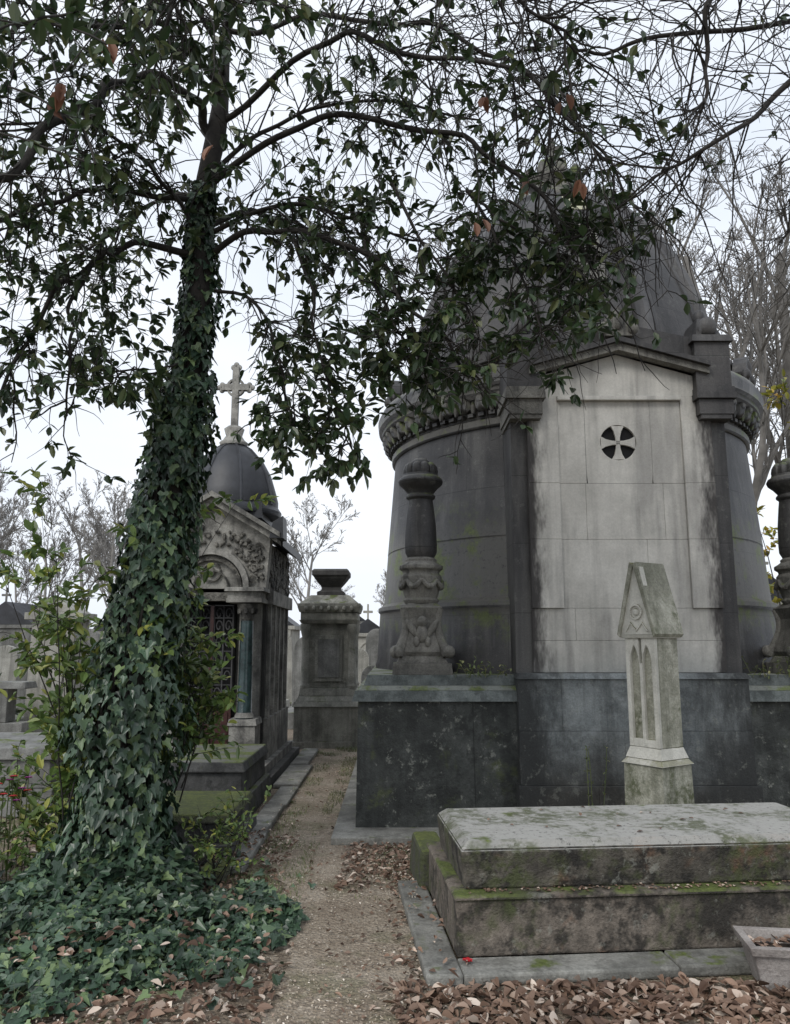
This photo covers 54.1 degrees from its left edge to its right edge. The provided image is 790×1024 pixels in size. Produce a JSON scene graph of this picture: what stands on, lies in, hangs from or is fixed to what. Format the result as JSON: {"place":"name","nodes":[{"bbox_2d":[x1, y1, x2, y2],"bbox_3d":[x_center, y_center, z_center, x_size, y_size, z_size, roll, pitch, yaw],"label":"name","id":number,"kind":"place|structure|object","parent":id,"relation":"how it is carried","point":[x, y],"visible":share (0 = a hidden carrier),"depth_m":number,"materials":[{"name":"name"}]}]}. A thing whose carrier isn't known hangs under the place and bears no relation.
{"place":"outdoors","nodes":[
{"label":"outdoors","id":0,"kind":"place"},
{"bbox_2d":[0,681,36,731],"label":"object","id":1,"kind":"structure","parent":0,"point":[8,723],"depth_m":11.02,"materials":[{"name":"grey stone"}]},
{"bbox_2d":[94,624,111,638],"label":"chapel","id":2,"kind":"structure","parent":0,"point":[100,630],"depth_m":28.60,"materials":[{"name":"stone"}]},
{"bbox_2d":[247,749,451,1023],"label":"gravel path","id":3,"kind":"structure","parent":0,"point":[303,1000],"depth_m":4.34,"materials":[{"name":"beige gravel"}]},
{"bbox_2d":[0,729,789,1023],"bbox_3d":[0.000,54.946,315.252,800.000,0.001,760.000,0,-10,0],"label":"ground","id":4,"kind":"structure","parent":0,"point":[276,955],"depth_m":3.61,"materials":[{"name":"soil"}]},
{"bbox_2d":[0,645,20,680],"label":"headstone","id":5,"kind":"object","parent":4,"relation":"on","point":[8,665],"visible":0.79,"depth_m":15.64,"materials":[{"name":"stone"}]},
{"bbox_2d":[0,635,23,651],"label":"headstone","id":6,"kind":"object","parent":4,"relation":"on","point":[10,641],"visible":0.2,"depth_m":18.67,"materials":[{"name":"grey stone"}]},
{"bbox_2d":[0,673,24,720],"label":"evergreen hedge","id":7,"kind":"object","parent":4,"relation":"on","point":[18,711],"visible":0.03,"depth_m":13.41,"materials":[{"name":"green plant"}]},
{"bbox_2d":[0,775,31,881],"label":"grave flowers","id":8,"kind":"object","parent":4,"relation":"on","point":[12,795],"visible":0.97,"depth_m":5.37,"materials":[{"name":"plant"}]},
{"bbox_2d":[0,464,34,565],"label":"bare tree","id":9,"kind":"object","parent":4,"relation":"on","point":[7,532],"visible":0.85,"depth_m":36.02,"materials":[{"name":"grey plant"}]},
{"bbox_2d":[0,587,37,638],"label":"chapel","id":10,"kind":"structure","parent":4,"relation":"on","point":[9,623],"depth_m":26.70,"materials":[{"name":"grey stone"}]},
{"bbox_2d":[15,652,29,720],"bbox_3d":[-6.800,3.199,13.810,0.900,1.499,2.299,0,-10,0],"label":"headstone","id":11,"kind":"object","parent":4,"relation":"on","point":[21,692],"visible":0.02,"depth_m":14.54,"materials":[{"name":"grey stone"}]},
{"bbox_2d":[0,524,49,603],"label":"bare tree","id":12,"kind":"object","parent":4,"relation":"on","point":[26,581],"visible":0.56,"depth_m":41.32,"materials":[{"name":"grey plant"}]},
{"bbox_2d":[20,631,31,644],"bbox_3d":[-10.800,4.311,21.736,1.000,1.949,2.299,0,-10,0],"label":"headstone","id":13,"kind":"object","parent":4,"relation":"on","point":[27,635],"visible":0.13,"depth_m":22.64,"materials":[{"name":"grey stone"}]},
{"bbox_2d":[0,739,73,884],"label":"laurel shrub","id":14,"kind":"object","parent":4,"relation":"on","point":[44,836],"visible":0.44,"depth_m":5.47,"materials":[{"name":"green plant"}]},
{"bbox_2d":[0,732,91,817],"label":"flat tomb","id":15,"kind":"object","parent":4,"relation":"on","point":[33,744],"visible":0.21,"depth_m":7.31,"materials":[{"name":"grey stone"}]},
{"bbox_2d":[7,488,94,599],"bbox_3d":[-14.032,3.018,31.264,3.864,7.824,2.221,-5,-11,26],"label":"bare tree","id":16,"kind":"object","parent":4,"relation":"on","point":[64,539],"visible":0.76,"depth_m":31.32,"materials":[{"name":"grey plant"}]},
{"bbox_2d":[24,598,96,731],"bbox_3d":[-5.250,2.497,12.052,0.840,2.297,0.740,0,-10,0],"label":"pale stele","id":17,"kind":"object","parent":4,"relation":"on","point":[37,691],"visible":0.23,"depth_m":11.80,"materials":[{"name":"stone"}]},
{"bbox_2d":[36,470,129,608],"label":"bare tree","id":18,"kind":"object","parent":4,"relation":"on","point":[88,501],"visible":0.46,"depth_m":40.23,"materials":[{"name":"grey plant"}]},
{"bbox_2d":[87,628,99,657],"bbox_3d":[-8.600,4.120,20.754,0.900,1.999,2.299,0,-10,0],"label":"headstone","id":19,"kind":"object","parent":4,"relation":"on","point":[95,635],"visible":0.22,"depth_m":21.66,"materials":[{"name":"grey stone"}]},
{"bbox_2d":[73,490,131,598],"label":"bare tree","id":20,"kind":"object","parent":4,"relation":"on","point":[123,507],"visible":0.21,"depth_m":40.25,"materials":[{"name":"grey plant"}]},
{"bbox_2d":[74,479,137,607],"bbox_3d":[-12.497,2.861,33.628,2.539,8.942,4.416,9,-13,-42],"label":"bare tree","id":21,"kind":"object","parent":4,"relation":"on","point":[100,547],"visible":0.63,"depth_m":34.18,"materials":[{"name":"grey plant"}]},
{"bbox_2d":[0,460,279,854],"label":"laurel shrub","id":22,"kind":"object","parent":4,"relation":"on","point":[65,666],"visible":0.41,"depth_m":5.09,"materials":[{"name":"green plant"}]},
{"bbox_2d":[0,830,315,1023],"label":"ground ivy","id":23,"kind":"object","parent":4,"relation":"on","point":[45,976],"visible":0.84,"depth_m":4.11,"materials":[{"name":"green plant"}]},
{"bbox_2d":[161,615,247,802],"bbox_3d":[-1.484,1.335,5.447,0.870,1.338,0.919,3,-10,-15],"label":"laurel shrub","id":24,"kind":"object","parent":4,"relation":"on","point":[220,702],"visible":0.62,"depth_m":5.39,"materials":[{"name":"green plant"}]},
{"bbox_2d":[0,745,411,1020],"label":"grass","id":25,"kind":"structure","parent":4,"relation":"on","point":[327,766],"depth_m":6.18,"materials":[{"name":"green plant"}]},
{"bbox_2d":[158,791,256,864],"bbox_3d":[-1.800,2.498,6.195,1.218,0.340,1.068,0,-10,0],"label":"tomb","id":26,"kind":"object","parent":4,"relation":"on","point":[206,801],"visible":0.18,"depth_m":6.00,"materials":[{"name":"stone"}]},
{"bbox_2d":[160,744,270,813],"bbox_3d":[-1.975,2.664,7.714,1.269,0.520,1.419,0,-10,0],"label":"tomb","id":27,"kind":"object","parent":4,"relation":"on","point":[224,773],"visible":0.35,"depth_m":7.18,"materials":[{"name":"stone"}]},
{"bbox_2d":[201,858,230,882],"bbox_3d":[-1.250,2.502,5.409,0.209,0.070,0.389,0,-10,0],"label":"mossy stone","id":28,"kind":"object","parent":4,"relation":"on","point":[226,874],"visible":0.24,"depth_m":5.30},
{"bbox_2d":[178,780,271,889],"bbox_3d":[-1.130,2.169,5.221,0.822,0.671,0.770,-9,-13,42],"label":"laurel shrub","id":29,"kind":"object","parent":4,"relation":"on","point":[208,850],"visible":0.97,"depth_m":5.15,"materials":[{"name":"green plant"}]},
{"bbox_2d":[160,362,300,786],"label":"funerary chapel","id":30,"kind":"structure","parent":4,"relation":"on","point":[246,590],"depth_m":9.48,"materials":[{"name":"stone"}]},
{"bbox_2d":[224,748,318,874],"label":"path kerb","id":31,"kind":"structure","parent":4,"relation":"on","point":[291,777],"depth_m":7.84,"materials":[{"name":"stone"}]},
{"bbox_2d":[286,634,292,707],"bbox_3d":[-2.800,3.668,17.788,0.900,1.899,2.299,0,-10,0],"label":"headstone","id":32,"kind":"object","parent":4,"relation":"on","point":[289,674],"visible":0.1,"depth_m":18.55,"materials":[{"name":"stone"}]},
{"bbox_2d":[288,616,300,665],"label":"chapel","id":33,"kind":"structure","parent":4,"relation":"on","point":[294,629],"depth_m":24.11,"materials":[{"name":"stone"}]},
{"bbox_2d":[288,637,301,728],"bbox_3d":[-1.900,3.409,15.803,0.800,1.749,2.299,0,-10,0],"label":"headstone","id":34,"kind":"object","parent":4,"relation":"on","point":[297,669],"visible":0.22,"depth_m":16.56,"materials":[{"name":"grey stone"}]},
{"bbox_2d":[272,493,359,603],"bbox_3d":[-3.324,2.852,29.627,3.753,7.601,2.158,-3,-10,18],"label":"bare tree","id":35,"kind":"object","parent":4,"relation":"on","point":[323,534],"visible":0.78,"depth_m":29.98,"materials":[{"name":"grey plant"}]},
{"bbox_2d":[292,569,362,748],"bbox_3d":[-1.050,2.345,12.636,1.120,2.790,1.120,0,-10,0],"label":"urn monument","id":36,"kind":"object","parent":4,"relation":"on","point":[325,711],"visible":0.94,"depth_m":12.22,"materials":[{"name":"stone"}]},
{"bbox_2d":[312,578,355,597],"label":"bare tree","id":37,"kind":"object","parent":4,"relation":"on","point":[315,581],"visible":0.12,"depth_m":51.66,"materials":[{"name":"grey plant"}]},
{"bbox_2d":[358,648,368,685],"bbox_3d":[-0.750,3.365,14.796,0.700,1.499,2.299,0,-10,0],"label":"headstone","id":38,"kind":"object","parent":4,"relation":"on","point":[363,660],"visible":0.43,"depth_m":15.64,"materials":[{"name":"stone"}]},
{"bbox_2d":[361,665,374,682],"bbox_3d":[-0.400,3.263,13.293,0.700,1.199,2.299,0,-10,0],"label":"headstone","id":39,"kind":"object","parent":4,"relation":"on","point":[366,671],"visible":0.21,"depth_m":14.14,"materials":[{"name":"grey stone"}]},
{"bbox_2d":[358,604,378,650],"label":"chapel","id":40,"kind":"structure","parent":4,"relation":"on","point":[367,625],"depth_m":25.64,"materials":[{"name":"stone"}]},
{"bbox_2d":[0,0,737,915],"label":"ivy covered tree","id":41,"kind":"object","parent":4,"relation":"on","point":[122,788],"visible":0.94,"depth_m":4.82,"materials":[{"name":"green plant"}]},
{"bbox_2d":[366,629,378,665],"bbox_3d":[-0.450,3.727,18.285,0.800,1.949,2.299,0,-10,0],"label":"headstone","id":42,"kind":"object","parent":4,"relation":"on","point":[372,639],"visible":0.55,"depth_m":19.14,"materials":[{"name":"grey stone"}]},
{"bbox_2d":[373,569,386,606],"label":"bare tree","id":43,"kind":"object","parent":4,"relation":"on","point":[382,592],"visible":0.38,"depth_m":51.15,"materials":[{"name":"grey plant"}]},
{"bbox_2d":[0,753,789,1023],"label":"fallen leaves","id":44,"kind":"object","parent":4,"relation":"on","point":[530,1011],"visible":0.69,"depth_m":3.50,"materials":[{"name":"brown plant"}]},
{"bbox_2d":[28,750,786,1023],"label":"leaf fragments","id":45,"kind":"object","parent":4,"relation":"on","point":[304,1021],"visible":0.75,"depth_m":3.90,"materials":[{"name":"brown plant"}]},
{"bbox_2d":[410,831,439,894],"bbox_3d":[1.629,2.397,5.387,3.016,0.270,0.586,1,-10,-5],"label":"mossy grave border","id":46,"kind":"object","parent":4,"relation":"on","point":[419,862],"visible":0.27,"depth_m":5.17,"materials":[{"name":"stone"}]},
{"bbox_2d":[394,97,621,296],"bbox_3d":[3.106,-2.200,19.721,6.987,14.377,7.433,-1,-10,7],"label":"bare tree","id":47,"kind":"object","parent":4,"relation":"on","point":[468,217],"visible":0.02,"depth_m":19.00,"materials":[{"name":"grey plant"}]},
{"bbox_2d":[331,138,789,844],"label":"domed mausoleum","id":48,"kind":"structure","parent":4,"relation":"on","point":[515,548],"depth_m":6.97,"materials":[{"name":"stone"}]},
{"bbox_2d":[455,656,789,805],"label":"weeds","id":49,"kind":"object","parent":48,"relation":"on","point":[586,749],"visible":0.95,"depth_m":6.77,"materials":[{"name":"green plant"}]},
{"bbox_2d":[398,880,751,986],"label":"tomb kerb","id":50,"kind":"structure","parent":4,"relation":"on","point":[654,964],"depth_m":3.79,"materials":[{"name":"stone"}]},
{"bbox_2d":[462,957,472,961],"bbox_3d":[0.356,2.194,3.786,0.055,0.012,0.056,0,-10,0],"label":"red flower","id":51,"kind":"object","parent":50,"relation":"on","point":[468,959],"visible":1,"depth_m":3.79,"materials":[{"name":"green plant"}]},
{"bbox_2d":[426,802,789,956],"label":"granite tomb","id":52,"kind":"object","parent":50,"relation":"on","point":[475,851],"visible":0.99,"depth_m":4.06,"materials":[{"name":"grey stone"}]},
{"bbox_2d":[417,0,789,316],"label":"bare overhanging tree","id":53,"kind":"object","parent":4,"relation":"on","point":[680,129],"visible":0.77,"depth_m":4.60,"materials":[{"name":"brown plant"}]},
{"bbox_2d":[617,562,694,804],"bbox_3d":[1.950,1.486,5.814,0.440,2.209,0.440,6,-12,-33],"label":"gothic stele","id":54,"kind":"object","parent":4,"relation":"on","point":[657,766],"visible":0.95,"depth_m":5.75,"materials":[{"name":"stone"}]},
{"bbox_2d":[577,124,787,353],"bbox_3d":[7.319,-3.507,21.446,6.894,17.565,8.127,-8,-13,40],"label":"bare tree","id":55,"kind":"object","parent":4,"relation":"on","point":[707,195],"visible":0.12,"depth_m":22.12,"materials":[{"name":"grey plant"}]},
{"bbox_2d":[648,169,789,505],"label":"bare tree","id":56,"kind":"object","parent":4,"relation":"on","point":[761,471],"visible":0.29,"depth_m":14.66,"materials":[{"name":"grey plant"}]},
{"bbox_2d":[649,98,789,463],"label":"bare tree","id":57,"kind":"object","parent":4,"relation":"on","point":[785,364],"visible":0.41,"depth_m":17.89,"materials":[{"name":"grey plant"}]},
{"bbox_2d":[730,259,789,427],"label":"bare tree","id":58,"kind":"object","parent":4,"relation":"on","point":[765,337],"visible":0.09,"depth_m":21.99,"materials":[{"name":"grey plant"}]},
{"bbox_2d":[732,926,789,989],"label":"planter","id":59,"kind":"object","parent":4,"relation":"on","point":[766,951],"visible":0.96,"depth_m":3.61,"materials":[{"name":"stone"}]},
{"bbox_2d":[756,369,789,604],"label":"yellowing shrub","id":60,"kind":"object","parent":4,"relation":"on","point":[766,529],"visible":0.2,"depth_m":9.83,"materials":[{"name":"green plant"}]},
{"bbox_2d":[0,0,789,637],"label":"sky","id":61,"kind":"structure","parent":0,"point":[111,447],"materials":[{"name":"white"}]},
{"bbox_2d":[766,562,782,604],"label":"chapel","id":62,"kind":"structure","parent":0,"point":[772,582],"depth_m":20.85,"materials":[{"name":"stone"}]}
]}

